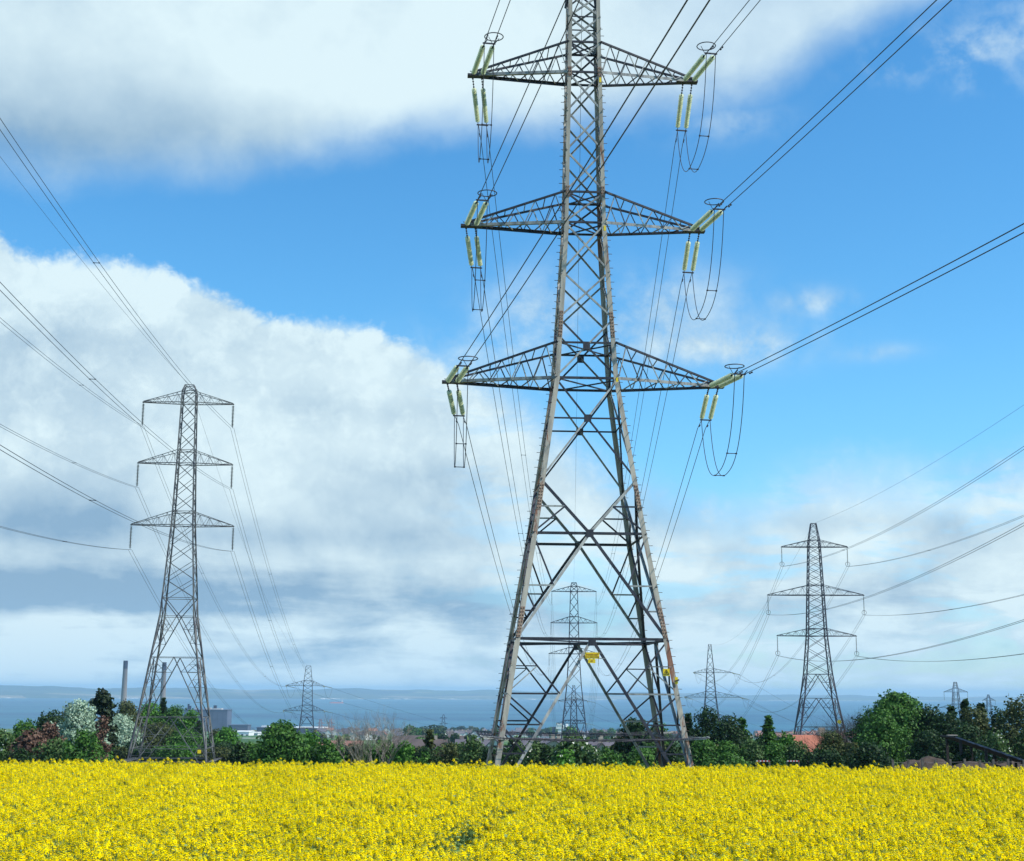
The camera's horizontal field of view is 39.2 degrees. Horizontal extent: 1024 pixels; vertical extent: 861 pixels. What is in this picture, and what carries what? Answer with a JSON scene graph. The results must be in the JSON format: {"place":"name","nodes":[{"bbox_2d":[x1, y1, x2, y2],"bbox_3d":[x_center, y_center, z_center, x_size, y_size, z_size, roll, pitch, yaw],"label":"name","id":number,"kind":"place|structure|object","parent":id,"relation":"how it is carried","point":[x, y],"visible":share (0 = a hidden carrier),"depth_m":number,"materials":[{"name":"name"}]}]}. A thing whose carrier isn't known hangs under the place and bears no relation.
{"place":"outdoors","nodes":[
{"label":"outdoors","id":0,"kind":"place"},
{"bbox_2d":[0,729,1016,753],"bbox_3d":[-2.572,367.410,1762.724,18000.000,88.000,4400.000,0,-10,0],"label":"ground","id":1,"kind":"structure","parent":0,"point":[246,739],"depth_m":1448.02,"materials":[{"name":"green plant"}]},
{"bbox_2d":[0,728,17,766],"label":"hawthorn bush","id":2,"kind":"object","parent":1,"relation":"on","point":[7,738],"visible":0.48,"depth_m":101.31,"materials":[{"name":"green plant"}]},
{"bbox_2d":[2,746,39,764],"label":"leafy bush","id":3,"kind":"object","parent":1,"relation":"on","point":[21,756],"visible":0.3,"depth_m":93.42,"materials":[{"name":"green plant"}]},
{"bbox_2d":[11,718,36,743],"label":"round bush","id":4,"kind":"object","parent":1,"relation":"on","point":[21,725],"visible":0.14,"depth_m":115.12,"materials":[{"name":"green plant"}]},
{"bbox_2d":[5,728,47,760],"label":"copper bush","id":5,"kind":"object","parent":1,"relation":"on","point":[30,740],"visible":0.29,"depth_m":101.11,"materials":[{"name":"brown plant"}]},
{"bbox_2d":[33,708,68,734],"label":"tree","id":6,"kind":"object","parent":1,"relation":"on","point":[56,718],"visible":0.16,"depth_m":119.12,"materials":[{"name":"green plant"}]},
{"bbox_2d":[36,720,65,742],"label":"copper bush","id":7,"kind":"object","parent":1,"relation":"on","point":[49,731],"visible":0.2,"depth_m":104.42,"materials":[{"name":"brown plant"}]},
{"bbox_2d":[27,737,75,764],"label":"leafy bush","id":8,"kind":"object","parent":1,"relation":"on","point":[53,749],"visible":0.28,"depth_m":95.09,"materials":[{"name":"green plant"}]},
{"bbox_2d":[51,698,110,761],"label":"whitebeam tree","id":9,"kind":"object","parent":1,"relation":"on","point":[80,715],"visible":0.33,"depth_m":109.16,"materials":[{"name":"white plant"}]},
{"bbox_2d":[59,728,109,765],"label":"hawthorn bush","id":10,"kind":"object","parent":1,"relation":"on","point":[84,747],"visible":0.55,"depth_m":93.38,"materials":[{"name":"green plant"}]},
{"bbox_2d":[91,715,112,763],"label":"copper bush","id":11,"kind":"object","parent":1,"relation":"on","point":[101,727],"visible":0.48,"depth_m":106.51,"materials":[{"name":"brown plant"}]},
{"bbox_2d":[89,688,118,755],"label":"pine tree","id":12,"kind":"object","parent":1,"relation":"on","point":[103,703],"visible":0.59,"depth_m":121.39,"materials":[{"name":"green plant"}]},
{"bbox_2d":[111,746,132,764],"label":"hedge bush","id":13,"kind":"object","parent":1,"relation":"on","point":[122,751],"visible":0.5,"depth_m":200.68,"materials":[{"name":"green plant"}]},
{"bbox_2d":[120,661,127,704],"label":"factory chimney","id":14,"kind":"object","parent":1,"relation":"on","point":[124,683],"visible":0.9,"depth_m":2606.07,"materials":[{"name":"concrete"}]},
{"bbox_2d":[109,713,144,746],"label":"whitebeam tree","id":15,"kind":"object","parent":1,"relation":"on","point":[125,728],"visible":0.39,"depth_m":211.03,"materials":[{"name":"white plant"}]},
{"bbox_2d":[116,698,145,729],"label":"tree","id":16,"kind":"object","parent":1,"relation":"on","point":[128,708],"visible":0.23,"depth_m":226.00,"materials":[{"name":"green plant"}]},
{"bbox_2d":[138,700,165,727],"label":"tree","id":17,"kind":"object","parent":1,"relation":"on","point":[154,712],"visible":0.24,"depth_m":228.69,"materials":[{"name":"green plant"}]},
{"bbox_2d":[136,722,180,749],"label":"brush bush","id":18,"kind":"object","parent":1,"relation":"on","point":[157,738],"visible":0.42,"depth_m":213.52,"materials":[{"name":"green plant"}]},
{"bbox_2d":[155,745,187,765],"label":"hedge bush","id":19,"kind":"object","parent":1,"relation":"on","point":[169,751],"visible":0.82,"depth_m":200.66,"materials":[{"name":"green plant"}]},
{"bbox_2d":[154,705,192,729],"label":"tree","id":20,"kind":"object","parent":1,"relation":"on","point":[174,710],"visible":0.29,"depth_m":227.56,"materials":[{"name":"green plant"}]},
{"bbox_2d":[120,384,234,763],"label":"transmission pylon","id":21,"kind":"object","parent":1,"relation":"on","point":[201,667],"visible":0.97,"depth_m":199.23,"materials":[{"name":"grey metal"}]},
{"bbox_2d":[0,445,225,550],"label":"power line","id":22,"kind":"object","parent":21,"relation":"attached to","point":[94,499],"visible":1,"depth_m":100.37,"materials":[{"name":"grey metal"}]},
{"bbox_2d":[0,282,227,486],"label":"power line","id":23,"kind":"object","parent":21,"relation":"attached to","point":[95,379],"visible":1,"depth_m":101.60,"materials":[{"name":"grey metal"}]},
{"bbox_2d":[0,118,230,425],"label":"power line","id":24,"kind":"object","parent":21,"relation":"attached to","point":[99,263],"visible":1,"depth_m":103.89,"materials":[{"name":"grey metal"}]},
{"bbox_2d":[163,742,200,763],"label":"hedge bush","id":25,"kind":"object","parent":1,"relation":"on","point":[183,746],"visible":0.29,"depth_m":206.81,"materials":[{"name":"green plant"}]},
{"bbox_2d":[163,728,208,749],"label":"leafy bush","id":26,"kind":"object","parent":1,"relation":"on","point":[177,739],"visible":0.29,"depth_m":212.81,"materials":[{"name":"green plant"}]},
{"bbox_2d":[174,708,205,737],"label":"tree","id":27,"kind":"object","parent":1,"relation":"on","point":[190,722],"visible":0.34,"depth_m":225.87,"materials":[{"name":"green plant"}]},
{"bbox_2d":[184,704,231,731],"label":"power station hall","id":28,"kind":"structure","parent":1,"relation":"on","point":[221,717],"depth_m":2452.30,"materials":[{"name":"blue"}]},
{"bbox_2d":[192,746,232,765],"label":"hedge bush","id":29,"kind":"object","parent":1,"relation":"on","point":[224,752],"visible":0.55,"depth_m":200.77,"materials":[{"name":"green plant"}]},
{"bbox_2d":[207,726,242,748],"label":"tree","id":30,"kind":"object","parent":1,"relation":"on","point":[226,734],"visible":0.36,"depth_m":214.34,"materials":[{"name":"green plant"}]},
{"bbox_2d":[225,740,251,767],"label":"hedge bush","id":31,"kind":"object","parent":1,"relation":"on","point":[237,750],"visible":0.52,"depth_m":105.16,"materials":[{"name":"green plant"}]},
{"bbox_2d":[241,719,315,766],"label":"tree","id":32,"kind":"object","parent":1,"relation":"on","point":[279,741],"visible":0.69,"depth_m":100.64,"materials":[{"name":"green plant"}]},
{"bbox_2d":[283,669,333,737],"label":"transmission pylon","id":33,"kind":"object","parent":1,"relation":"on","point":[312,705],"visible":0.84,"depth_m":480.90,"materials":[{"name":"grey metal"}]},
{"bbox_2d":[310,738,340,767],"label":"leafy bush","id":34,"kind":"object","parent":1,"relation":"on","point":[322,751],"visible":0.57,"depth_m":101.13,"materials":[{"name":"green plant"}]},
{"bbox_2d":[321,704,416,766],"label":"bare tree","id":35,"kind":"object","parent":1,"relation":"on","point":[368,739],"visible":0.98,"depth_m":96.70,"materials":[{"name":"brown plant"}]},
{"bbox_2d":[386,740,416,766],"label":"leafy bush","id":36,"kind":"object","parent":1,"relation":"on","point":[408,749],"visible":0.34,"depth_m":105.18,"materials":[{"name":"green plant"}]},
{"bbox_2d":[395,736,447,749],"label":"house","id":37,"kind":"structure","parent":1,"relation":"on","point":[417,742],"depth_m":507.08,"materials":[{"name":"grey tile"}]},
{"bbox_2d":[409,745,443,767],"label":"leafy bush","id":38,"kind":"object","parent":1,"relation":"on","point":[429,761],"visible":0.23,"depth_m":101.37,"materials":[{"name":"green plant"}]},
{"bbox_2d":[422,729,437,760],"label":"conifer tree","id":39,"kind":"object","parent":1,"relation":"on","point":[428,741],"visible":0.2,"depth_m":111.33,"materials":[{"name":"green plant"}]},
{"bbox_2d":[436,742,461,770],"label":"leafy bush","id":40,"kind":"object","parent":1,"relation":"on","point":[448,755],"visible":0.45,"depth_m":103.20,"materials":[{"name":"green plant"}]},
{"bbox_2d":[450,734,491,767],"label":"leafy bush","id":41,"kind":"object","parent":1,"relation":"on","point":[473,751],"visible":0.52,"depth_m":99.30,"materials":[{"name":"green plant"}]},
{"bbox_2d":[468,746,507,767],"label":"leafy bush","id":42,"kind":"object","parent":1,"relation":"on","point":[483,757],"visible":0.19,"depth_m":97.39,"materials":[{"name":"green plant"}]},
{"bbox_2d":[502,735,526,767],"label":"hawthorn bush","id":43,"kind":"object","parent":1,"relation":"on","point":[513,759],"visible":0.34,"depth_m":103.34,"materials":[{"name":"green plant"}]},
{"bbox_2d":[522,740,547,768],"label":"hawthorn bush","id":44,"kind":"object","parent":1,"relation":"on","point":[534,754],"visible":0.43,"depth_m":101.22,"materials":[{"name":"green plant"}]},
{"bbox_2d":[549,749,583,767],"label":"leafy bush","id":45,"kind":"object","parent":1,"relation":"on","point":[563,758],"visible":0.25,"depth_m":89.59,"materials":[{"name":"green plant"}]},
{"bbox_2d":[544,731,600,766],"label":"hawthorn bush","id":46,"kind":"object","parent":1,"relation":"on","point":[580,750],"visible":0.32,"depth_m":99.02,"materials":[{"name":"green plant"}]},
{"bbox_2d":[549,582,598,738],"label":"transmission pylon","id":47,"kind":"object","parent":1,"relation":"on","point":[566,650],"visible":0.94,"depth_m":390.13,"materials":[{"name":"grey metal"}]},
{"bbox_2d":[556,685,594,732],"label":"transmission pylon","id":48,"kind":"object","parent":1,"relation":"on","point":[570,723],"visible":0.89,"depth_m":627.90,"materials":[{"name":"grey metal"}]},
{"bbox_2d":[585,746,602,770],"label":"hawthorn bush","id":49,"kind":"object","parent":1,"relation":"on","point":[594,757],"visible":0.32,"depth_m":95.46,"materials":[{"name":"green plant"}]},
{"bbox_2d":[442,0,747,770],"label":"transmission pylon","id":50,"kind":"object","parent":1,"relation":"on","point":[531,543],"visible":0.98,"depth_m":82.63,"materials":[{"name":"grey metal"}]},
{"bbox_2d":[455,416,549,674],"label":"power line","id":51,"kind":"object","parent":50,"relation":"attached to","point":[490,522],"visible":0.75,"depth_m":111.44,"materials":[{"name":"grey metal"}]},
{"bbox_2d":[472,268,551,636],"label":"power line","id":52,"kind":"object","parent":50,"relation":"attached to","point":[503,414],"visible":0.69,"depth_m":115.52,"materials":[{"name":"grey metal"}]},
{"bbox_2d":[478,126,550,602],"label":"power line","id":53,"kind":"object","parent":50,"relation":"attached to","point":[508,312],"visible":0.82,"depth_m":116.75,"materials":[{"name":"grey metal"}]},
{"bbox_2d":[477,0,579,200],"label":"power line","id":54,"kind":"object","parent":50,"relation":"attached to","point":[524,94],"visible":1,"depth_m":64.48,"materials":[{"name":"grey metal"}]},
{"bbox_2d":[458,0,709,365],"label":"power line","id":55,"kind":"object","parent":50,"relation":"attached to","point":[470,363],"visible":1,"depth_m":45.31,"materials":[{"name":"grey metal"}]},
{"bbox_2d":[598,134,684,601],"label":"power line","id":56,"kind":"object","parent":50,"relation":"attached to","point":[651,309],"visible":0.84,"depth_m":115.11,"materials":[{"name":"grey metal"}]},
{"bbox_2d":[598,273,691,637],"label":"power line","id":57,"kind":"object","parent":50,"relation":"attached to","point":[657,408],"visible":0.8,"depth_m":113.22,"materials":[{"name":"grey metal"}]},
{"bbox_2d":[599,422,708,675],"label":"power line","id":58,"kind":"object","parent":50,"relation":"attached to","point":[671,517],"visible":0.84,"depth_m":108.68,"materials":[{"name":"grey metal"}]},
{"bbox_2d":[714,0,951,208],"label":"power line","id":59,"kind":"object","parent":50,"relation":"attached to","point":[720,204],"visible":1,"depth_m":62.62,"materials":[{"name":"grey metal"}]},
{"bbox_2d":[735,223,1023,374],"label":"power line","id":60,"kind":"object","parent":50,"relation":"attached to","point":[749,372],"visible":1,"depth_m":58.41,"materials":[{"name":"grey metal"}]},
{"bbox_2d":[600,749,625,768],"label":"leafy bush","id":61,"kind":"object","parent":1,"relation":"on","point":[610,759],"visible":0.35,"depth_m":93.52,"materials":[{"name":"green plant"}]},
{"bbox_2d":[609,717,656,766],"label":"tree","id":62,"kind":"object","parent":1,"relation":"on","point":[623,748],"visible":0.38,"depth_m":111.08,"materials":[{"name":"green plant"}]},
{"bbox_2d":[619,745,658,771],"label":"leafy bush","id":63,"kind":"object","parent":1,"relation":"on","point":[650,758],"visible":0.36,"depth_m":95.20,"materials":[{"name":"green plant"}]},
{"bbox_2d":[655,741,685,767],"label":"leafy bush","id":64,"kind":"object","parent":1,"relation":"on","point":[674,748],"visible":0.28,"depth_m":97.35,"materials":[{"name":"green plant"}]},
{"bbox_2d":[690,736,719,771],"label":"leafy bush","id":65,"kind":"object","parent":1,"relation":"on","point":[699,750],"visible":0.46,"depth_m":101.11,"materials":[{"name":"green plant"}]},
{"bbox_2d":[687,705,725,749],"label":"tree","id":66,"kind":"object","parent":1,"relation":"on","point":[706,724],"visible":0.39,"depth_m":115.23,"materials":[{"name":"green plant"}]},
{"bbox_2d":[684,644,748,728],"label":"transmission pylon","id":67,"kind":"object","parent":1,"relation":"on","point":[715,696],"visible":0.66,"depth_m":531.75,"materials":[{"name":"grey metal"}]},
{"bbox_2d":[702,750,751,771],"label":"leafy bush","id":68,"kind":"object","parent":1,"relation":"on","point":[726,758],"visible":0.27,"depth_m":91.41,"materials":[{"name":"green plant"}]},
{"bbox_2d":[703,712,752,749],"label":"tree","id":69,"kind":"object","parent":1,"relation":"on","point":[727,727],"visible":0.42,"depth_m":113.08,"materials":[{"name":"green plant"}]},
{"bbox_2d":[711,739,749,764],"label":"leafy bush","id":70,"kind":"object","parent":1,"relation":"on","point":[728,746],"visible":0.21,"depth_m":101.31,"materials":[{"name":"green plant"}]},
{"bbox_2d":[738,738,771,768],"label":"leafy bush","id":71,"kind":"object","parent":1,"relation":"on","point":[752,751],"visible":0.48,"depth_m":101.16,"materials":[{"name":"green plant"}]},
{"bbox_2d":[757,715,781,750],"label":"conifer tree","id":72,"kind":"object","parent":1,"relation":"on","point":[768,733],"visible":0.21,"depth_m":115.30,"materials":[{"name":"green plant"}]},
{"bbox_2d":[761,740,789,768],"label":"leafy bush","id":73,"kind":"object","parent":1,"relation":"on","point":[775,754],"visible":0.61,"depth_m":101.17,"materials":[{"name":"green plant"}]},
{"bbox_2d":[780,740,810,771],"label":"leafy bush","id":74,"kind":"object","parent":1,"relation":"on","point":[795,753],"visible":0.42,"depth_m":101.33,"materials":[{"name":"green plant"}]},
{"bbox_2d":[792,728,824,749],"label":"house","id":75,"kind":"structure","parent":1,"relation":"on","point":[810,737],"depth_m":233.96,"materials":[{"name":"orange tile"}]},
{"bbox_2d":[798,749,820,767],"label":"round bush","id":76,"kind":"object","parent":1,"relation":"on","point":[808,759],"visible":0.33,"depth_m":91.58,"materials":[{"name":"green plant"}]},
{"bbox_2d":[766,523,866,740],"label":"transmission pylon","id":77,"kind":"object","parent":1,"relation":"on","point":[808,546],"visible":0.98,"depth_m":273.21,"materials":[{"name":"grey metal"}]},
{"bbox_2d":[780,619,1023,660],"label":"power line","id":78,"kind":"object","parent":77,"relation":"attached to","point":[927,647],"visible":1,"depth_m":152.46,"materials":[{"name":"grey metal"}]},
{"bbox_2d":[787,446,1023,565],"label":"power line","id":79,"kind":"object","parent":77,"relation":"attached to","point":[923,509],"visible":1,"depth_m":159.06,"materials":[{"name":"grey metal"}]},
{"bbox_2d":[791,523,1023,614],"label":"power line","id":80,"kind":"object","parent":77,"relation":"attached to","point":[921,574],"visible":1,"depth_m":149.37,"materials":[{"name":"grey metal"}]},
{"bbox_2d":[795,709,855,751],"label":"bare tree","id":81,"kind":"object","parent":1,"relation":"on","point":[804,740],"visible":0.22,"depth_m":119.59,"materials":[{"name":"brown plant"}]},
{"bbox_2d":[812,746,850,769],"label":"leafy bush","id":82,"kind":"object","parent":1,"relation":"on","point":[825,757],"visible":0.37,"depth_m":95.27,"materials":[{"name":"green plant"}]},
{"bbox_2d":[815,730,847,761],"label":"leafy bush","id":83,"kind":"object","parent":1,"relation":"on","point":[827,740],"visible":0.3,"depth_m":109.00,"materials":[{"name":"green plant"}]},
{"bbox_2d":[810,708,867,752],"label":"bare tree","id":84,"kind":"object","parent":1,"relation":"on","point":[838,729],"visible":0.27,"depth_m":117.95,"materials":[{"name":"brown plant"}]},
{"bbox_2d":[841,740,897,772],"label":"round bush","id":85,"kind":"object","parent":1,"relation":"on","point":[870,755],"visible":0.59,"depth_m":91.40,"materials":[{"name":"green plant"}]},
{"bbox_2d":[854,709,916,765],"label":"tree","id":86,"kind":"object","parent":1,"relation":"on","point":[883,732],"visible":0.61,"depth_m":103.09,"materials":[{"name":"green plant"}]},
{"bbox_2d":[850,689,930,760],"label":"tree","id":87,"kind":"object","parent":1,"relation":"on","point":[902,707],"visible":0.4,"depth_m":108.64,"materials":[{"name":"green plant"}]},
{"bbox_2d":[894,756,948,771],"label":"earth heap","id":88,"kind":"object","parent":1,"relation":"on","point":[927,760],"visible":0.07,"depth_m":85.20,"materials":[{"name":"soil"}]},
{"bbox_2d":[910,703,939,758],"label":"tree","id":89,"kind":"object","parent":1,"relation":"on","point":[930,714],"visible":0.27,"depth_m":107.57,"materials":[{"name":"green plant"}]},
{"bbox_2d":[903,727,955,762],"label":"tree","id":90,"kind":"object","parent":1,"relation":"on","point":[925,744],"visible":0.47,"depth_m":99.37,"materials":[{"name":"green plant"}]},
{"bbox_2d":[917,710,959,764],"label":"tree","id":91,"kind":"object","parent":1,"relation":"on","point":[942,725],"visible":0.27,"depth_m":105.44,"materials":[{"name":"green plant"}]},
{"bbox_2d":[891,759,1023,770],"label":"wire fence","id":92,"kind":"object","parent":1,"relation":"on","point":[949,762],"visible":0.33,"depth_m":60.86,"materials":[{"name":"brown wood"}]},
{"bbox_2d":[938,721,986,763],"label":"tree","id":93,"kind":"object","parent":1,"relation":"on","point":[968,735],"visible":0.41,"depth_m":99.35,"materials":[{"name":"green plant"}]},
{"bbox_2d":[952,749,975,765],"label":"leafy bush","id":94,"kind":"object","parent":1,"relation":"on","point":[958,759],"visible":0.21,"depth_m":89.58,"materials":[{"name":"green plant"}]},
{"bbox_2d":[948,703,999,758],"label":"tree","id":95,"kind":"object","parent":1,"relation":"on","point":[977,720],"visible":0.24,"depth_m":103.56,"materials":[{"name":"green plant"}]},
{"bbox_2d":[940,735,1023,768],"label":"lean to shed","id":96,"kind":"object","parent":1,"relation":"on","point":[985,749],"visible":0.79,"depth_m":89.46,"materials":[{"name":"wood"}]},
{"bbox_2d":[974,727,1018,763],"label":"hawthorn bush","id":97,"kind":"object","parent":1,"relation":"on","point":[997,744],"visible":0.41,"depth_m":95.59,"materials":[{"name":"green plant"}]},
{"bbox_2d":[985,706,1013,754],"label":"tree","id":98,"kind":"object","parent":1,"relation":"on","point":[997,715],"visible":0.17,"depth_m":103.73,"materials":[{"name":"green plant"}]},
{"bbox_2d":[991,694,1023,761],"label":"tree","id":99,"kind":"object","parent":1,"relation":"on","point":[1012,714],"visible":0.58,"depth_m":101.67,"materials":[{"name":"green plant"}]},
{"bbox_2d":[1005,729,1023,758],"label":"tree","id":100,"kind":"object","parent":1,"relation":"on","point":[1017,746],"visible":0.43,"depth_m":95.80,"materials":[{"name":"green plant"}]},
{"bbox_2d":[0,685,1021,701],"bbox_3d":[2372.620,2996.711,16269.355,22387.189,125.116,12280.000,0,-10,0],"label":"hills","id":101,"kind":"structure","parent":0,"point":[13,691],"depth_m":14291.12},
{"bbox_2d":[0,756,1023,860],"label":"rapeseed field","id":102,"kind":"structure","parent":0,"point":[134,811],"depth_m":24.59,"materials":[{"name":"yellow plant"}]},
{"bbox_2d":[0,698,1023,733],"bbox_3d":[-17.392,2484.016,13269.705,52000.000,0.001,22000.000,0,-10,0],"label":"sea","id":103,"kind":"structure","parent":0,"point":[474,713],"depth_m":5584.41,"materials":[{"name":"liquid"}]},
{"bbox_2d":[0,0,1023,697],"label":"sky","id":104,"kind":"structure","parent":0,"point":[281,193],"materials":[{"name":"blue"}]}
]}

